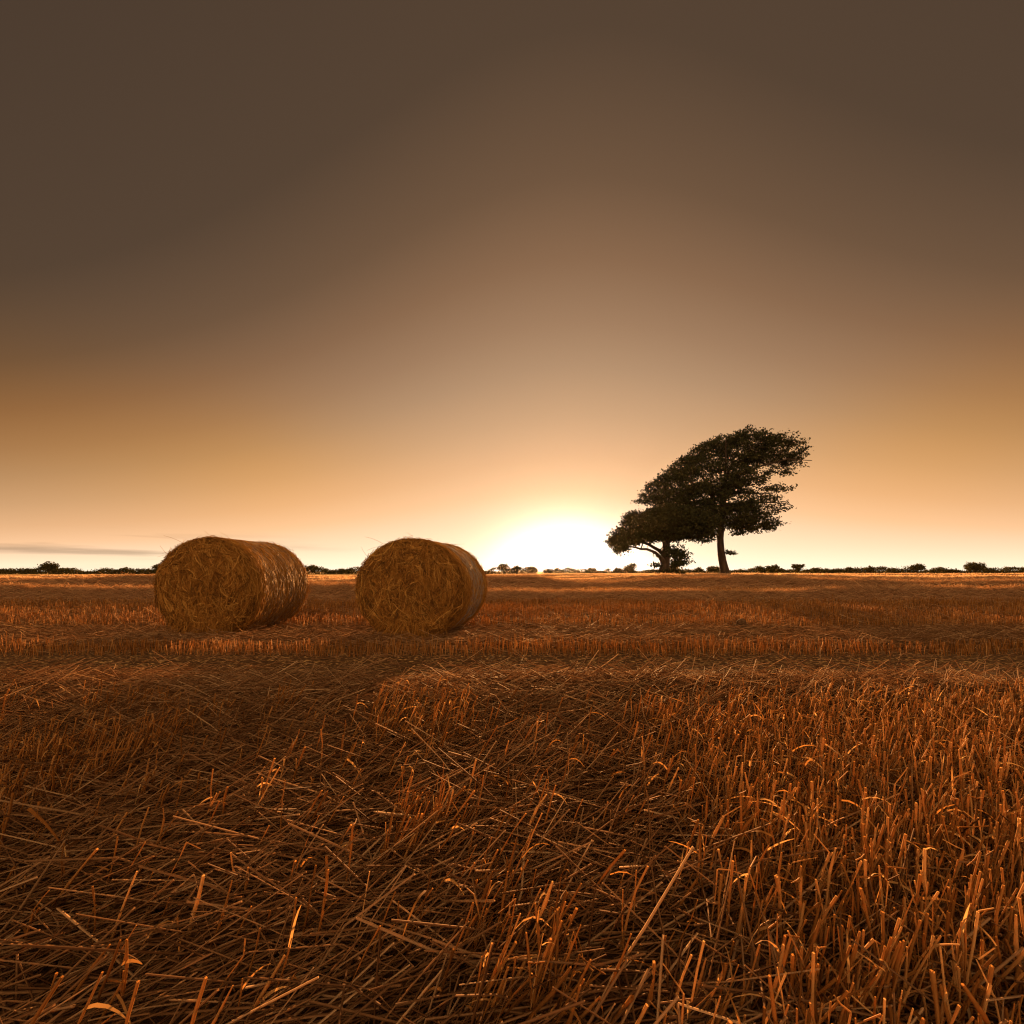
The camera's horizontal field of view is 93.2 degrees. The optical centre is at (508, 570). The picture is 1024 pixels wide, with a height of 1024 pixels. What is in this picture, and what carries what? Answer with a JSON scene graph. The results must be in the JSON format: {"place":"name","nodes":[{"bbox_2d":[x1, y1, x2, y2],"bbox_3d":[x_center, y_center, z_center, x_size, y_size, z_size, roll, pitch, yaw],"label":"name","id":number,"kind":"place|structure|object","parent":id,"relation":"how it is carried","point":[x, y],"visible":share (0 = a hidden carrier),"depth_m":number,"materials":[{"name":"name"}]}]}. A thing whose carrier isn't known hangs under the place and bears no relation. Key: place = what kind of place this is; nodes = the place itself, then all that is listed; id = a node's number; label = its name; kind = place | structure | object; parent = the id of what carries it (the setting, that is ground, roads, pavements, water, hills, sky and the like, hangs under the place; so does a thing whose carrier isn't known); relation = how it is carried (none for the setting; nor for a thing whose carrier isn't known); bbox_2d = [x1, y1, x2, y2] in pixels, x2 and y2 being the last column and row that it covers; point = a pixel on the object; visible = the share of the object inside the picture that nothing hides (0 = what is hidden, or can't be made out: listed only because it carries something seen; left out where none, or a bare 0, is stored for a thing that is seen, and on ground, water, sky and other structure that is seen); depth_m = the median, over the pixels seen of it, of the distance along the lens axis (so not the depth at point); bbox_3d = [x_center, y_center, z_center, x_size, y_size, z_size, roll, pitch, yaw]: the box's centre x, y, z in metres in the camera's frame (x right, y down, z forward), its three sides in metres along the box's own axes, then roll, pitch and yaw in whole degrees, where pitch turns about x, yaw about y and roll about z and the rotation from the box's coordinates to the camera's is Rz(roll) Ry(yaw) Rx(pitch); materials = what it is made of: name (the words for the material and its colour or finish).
{"place":"outdoors","nodes":[
{"label":"outdoors","id":0,"kind":"place"},
{"bbox_2d":[0,571,1023,1023],"bbox_3d":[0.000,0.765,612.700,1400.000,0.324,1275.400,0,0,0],"label":"field","id":1,"kind":"structure","parent":0,"point":[1004,659],"depth_m":4.62,"materials":[{"name":"brown plant"}]},
{"bbox_2d":[0,567,80,573],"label":"hedge","id":2,"kind":"object","parent":1,"relation":"on","point":[33,571],"visible":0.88,"depth_m":131.10,"materials":[{"name":"green plant"}]},
{"bbox_2d":[37,561,59,571],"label":"hedgerow tree","id":3,"kind":"object","parent":1,"relation":"on","point":[49,565],"visible":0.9,"depth_m":131.37,"materials":[{"name":"green plant"}]},
{"bbox_2d":[69,567,156,573],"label":"hedge","id":4,"kind":"object","parent":1,"relation":"on","point":[124,570],"visible":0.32,"depth_m":131.07,"materials":[{"name":"green plant"}]},
{"bbox_2d":[152,563,159,570],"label":"hedgerow tree","id":5,"kind":"object","parent":1,"relation":"on","point":[155,566],"visible":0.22,"depth_m":129.46,"materials":[{"name":"green plant"}]},
{"bbox_2d":[149,532,312,637],"bbox_3d":[-4.037,0.206,7.268,1.651,1.499,1.985,0,0,3],"label":"round bale","id":6,"kind":"object","parent":1,"relation":"on","point":[219,583],"visible":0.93,"depth_m":6.50,"materials":[{"name":"plant"}]},
{"bbox_2d":[308,565,316,572],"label":"hedge bush","id":7,"kind":"object","parent":1,"relation":"on","point":[311,568],"visible":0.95,"depth_m":129.66,"materials":[{"name":"green plant"}]},
{"bbox_2d":[307,565,360,573],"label":"hedge","id":8,"kind":"object","parent":1,"relation":"on","point":[351,570],"visible":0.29,"depth_m":131.26,"materials":[{"name":"green plant"}]},
{"bbox_2d":[351,533,488,640],"bbox_3d":[-1.192,0.227,6.942,1.652,1.464,1.879,0,0,9],"label":"round bale","id":9,"kind":"object","parent":1,"relation":"on","point":[412,585],"visible":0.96,"depth_m":6.23,"materials":[{"name":"plant"}]},
{"bbox_2d":[496,563,508,573],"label":"hedgerow tree","id":10,"kind":"object","parent":1,"relation":"on","point":[502,567],"visible":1,"depth_m":131.52,"materials":[{"name":"green plant"}]},
{"bbox_2d":[484,566,537,573],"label":"hedge","id":11,"kind":"object","parent":1,"relation":"on","point":[508,570],"visible":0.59,"depth_m":135.23,"materials":[{"name":"green plant"}]},
{"bbox_2d":[0,625,1023,1023],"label":"straw swath","id":12,"kind":"object","parent":1,"relation":"on","point":[608,689],"visible":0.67,"depth_m":1.41,"materials":[{"name":"brown plant"}]},
{"bbox_2d":[0,670,1023,1023],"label":"tall stubble","id":13,"kind":"object","parent":1,"relation":"on","point":[924,802],"visible":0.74,"depth_m":1.38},
{"bbox_2d":[0,572,1023,577],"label":"straw windrow","id":14,"kind":"object","parent":1,"relation":"on","point":[579,574],"visible":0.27,"depth_m":60.02,"materials":[{"name":"brown plant"}]},
{"bbox_2d":[0,593,1023,650],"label":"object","id":15,"kind":"structure","parent":1,"relation":"on","point":[602,634],"depth_m":6.57,"materials":[{"name":"brown plant"}]},
{"bbox_2d":[0,575,1023,657],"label":"stubble","id":16,"kind":"object","parent":1,"relation":"on","point":[792,647],"visible":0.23,"depth_m":7.82,"materials":[{"name":"brown plant"}]},
{"bbox_2d":[0,578,1023,602],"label":"field","id":17,"kind":"structure","parent":1,"relation":"on","point":[334,591],"depth_m":13.86,"materials":[{"name":"brown plant"}]},
{"bbox_2d":[0,572,1023,589],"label":"field","id":18,"kind":"structure","parent":1,"relation":"on","point":[659,582],"depth_m":23.00,"materials":[{"name":"brown plant"}]},
{"bbox_2d":[0,571,1023,582],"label":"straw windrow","id":19,"kind":"object","parent":1,"relation":"on","point":[930,577],"visible":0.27,"depth_m":32.51,"materials":[{"name":"brown plant"}]},
{"bbox_2d":[1,572,1023,576],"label":"straw windrow","id":20,"kind":"object","parent":1,"relation":"on","point":[356,575],"visible":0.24,"depth_m":78.59,"materials":[{"name":"brown plant"}]},
{"bbox_2d":[511,565,520,571],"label":"hedgerow tree","id":21,"kind":"object","parent":1,"relation":"on","point":[516,568],"visible":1,"depth_m":131.69,"materials":[{"name":"green plant"}]},
{"bbox_2d":[43,573,1010,579],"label":"straw windrow","id":22,"kind":"object","parent":1,"relation":"on","point":[569,577],"visible":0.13,"depth_m":42.50,"materials":[{"name":"brown plant"}]},
{"bbox_2d":[527,566,537,573],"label":"hedgerow tree","id":23,"kind":"object","parent":1,"relation":"on","point":[532,569],"visible":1,"depth_m":131.58,"materials":[{"name":"green plant"}]},
{"bbox_2d":[542,566,612,572],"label":"hedge","id":24,"kind":"object","parent":1,"relation":"on","point":[568,569],"visible":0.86,"depth_m":137.15,"materials":[{"name":"green plant"}]},
{"bbox_2d":[586,567,596,572],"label":"hedge bush","id":25,"kind":"object","parent":1,"relation":"on","point":[591,570],"visible":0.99,"depth_m":135.54,"materials":[{"name":"green plant"}]},
{"bbox_2d":[612,567,622,572],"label":"hedge bush","id":26,"kind":"object","parent":1,"relation":"on","point":[617,570],"visible":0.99,"depth_m":133.60,"materials":[{"name":"green plant"}]},
{"bbox_2d":[623,563,636,572],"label":"hedgerow tree","id":27,"kind":"object","parent":1,"relation":"on","point":[630,567],"visible":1,"depth_m":133.73,"materials":[{"name":"green plant"}]},
{"bbox_2d":[610,568,655,572],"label":"hedge","id":28,"kind":"object","parent":1,"relation":"on","point":[643,571],"visible":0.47,"depth_m":138.94,"materials":[{"name":"green plant"}]},
{"bbox_2d":[603,502,724,573],"bbox_3d":[13.929,-2.811,44.054,10.664,6.934,7.132,0,0,0],"label":"windswept tree","id":29,"kind":"object","parent":1,"relation":"on","point":[667,525],"visible":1,"depth_m":42.54,"materials":[{"name":"green plant"}]},
{"bbox_2d":[669,566,679,573],"bbox_3d":[16.244,0.199,48.023,1.476,1.709,1.991,0,0,0],"label":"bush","id":30,"kind":"object","parent":1,"relation":"on","point":[674,570],"visible":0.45,"depth_m":47.56,"materials":[{"name":"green plant"}]},
{"bbox_2d":[693,567,703,571],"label":"hedge bush","id":31,"kind":"object","parent":1,"relation":"on","point":[698,569],"visible":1,"depth_m":141.72,"materials":[{"name":"green plant"}]},
{"bbox_2d":[681,568,719,572],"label":"hedge","id":32,"kind":"object","parent":1,"relation":"on","point":[689,571],"visible":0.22,"depth_m":150.99,"materials":[{"name":"green plant"}]},
{"bbox_2d":[706,566,719,572],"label":"hedge bush","id":33,"kind":"object","parent":1,"relation":"on","point":[711,569],"visible":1,"depth_m":121.72,"materials":[{"name":"green plant"}]},
{"bbox_2d":[631,424,813,573],"bbox_3d":[19.964,-6.537,45.992,16.507,14.403,7.640,0,0,0],"label":"windswept tree","id":34,"kind":"object","parent":1,"relation":"on","point":[747,518],"visible":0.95,"depth_m":44.41,"materials":[{"name":"green plant"}]},
{"bbox_2d":[734,618,747,629],"bbox_3d":[3.486,0.823,7.240,0.213,0.231,0.159,0,0,0],"label":"earth clod","id":35,"kind":"object","parent":1,"relation":"on","point":[741,621],"visible":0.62,"depth_m":7.18,"materials":[{"name":"soil"}]},
{"bbox_2d":[752,566,768,573],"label":"hedgerow tree","id":36,"kind":"object","parent":1,"relation":"on","point":[760,569],"visible":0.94,"depth_m":101.65,"materials":[{"name":"green plant"}]},
{"bbox_2d":[730,568,806,572],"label":"hedge","id":37,"kind":"object","parent":1,"relation":"on","point":[750,570],"visible":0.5,"depth_m":170.94,"materials":[{"name":"green plant"}]},
{"bbox_2d":[765,564,779,573],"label":"hedgerow tree","id":38,"kind":"object","parent":1,"relation":"on","point":[772,568],"visible":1,"depth_m":101.66,"materials":[{"name":"green plant"}]},
{"bbox_2d":[774,568,786,572],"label":"hedge bush","id":39,"kind":"object","parent":1,"relation":"on","point":[780,570],"visible":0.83,"depth_m":131.44,"materials":[{"name":"green plant"}]},
{"bbox_2d":[791,564,804,573],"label":"hedgerow tree","id":40,"kind":"object","parent":1,"relation":"on","point":[797,568],"visible":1,"depth_m":101.63,"materials":[{"name":"green plant"}]},
{"bbox_2d":[810,567,820,572],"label":"hedge bush","id":41,"kind":"object","parent":1,"relation":"on","point":[815,570],"visible":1,"depth_m":119.61,"materials":[{"name":"green plant"}]},
{"bbox_2d":[800,566,879,572],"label":"hedge","id":42,"kind":"object","parent":1,"relation":"on","point":[837,570],"visible":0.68,"depth_m":125.20,"materials":[{"name":"green plant"}]},
{"bbox_2d":[844,567,853,572],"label":"hedge bush","id":43,"kind":"object","parent":1,"relation":"on","point":[848,569],"visible":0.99,"depth_m":119.70,"materials":[{"name":"green plant"}]},
{"bbox_2d":[863,565,876,572],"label":"hedge bush","id":44,"kind":"object","parent":1,"relation":"on","point":[869,569],"visible":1,"depth_m":119.70,"materials":[{"name":"green plant"}]},
{"bbox_2d":[908,563,926,572],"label":"hedgerow tree","id":45,"kind":"object","parent":1,"relation":"on","point":[917,567],"visible":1,"depth_m":123.55,"materials":[{"name":"green plant"}]},
{"bbox_2d":[875,566,1023,572],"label":"hedge","id":46,"kind":"object","parent":1,"relation":"on","point":[1006,569],"visible":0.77,"depth_m":125.08,"materials":[{"name":"green plant"}]},
{"bbox_2d":[963,561,986,572],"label":"hedgerow tree","id":47,"kind":"object","parent":1,"relation":"on","point":[974,566],"visible":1,"depth_m":123.44,"materials":[{"name":"green plant"}]},
{"bbox_2d":[0,0,1023,571],"label":"sky","id":48,"kind":"structure","parent":0,"point":[313,279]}
]}

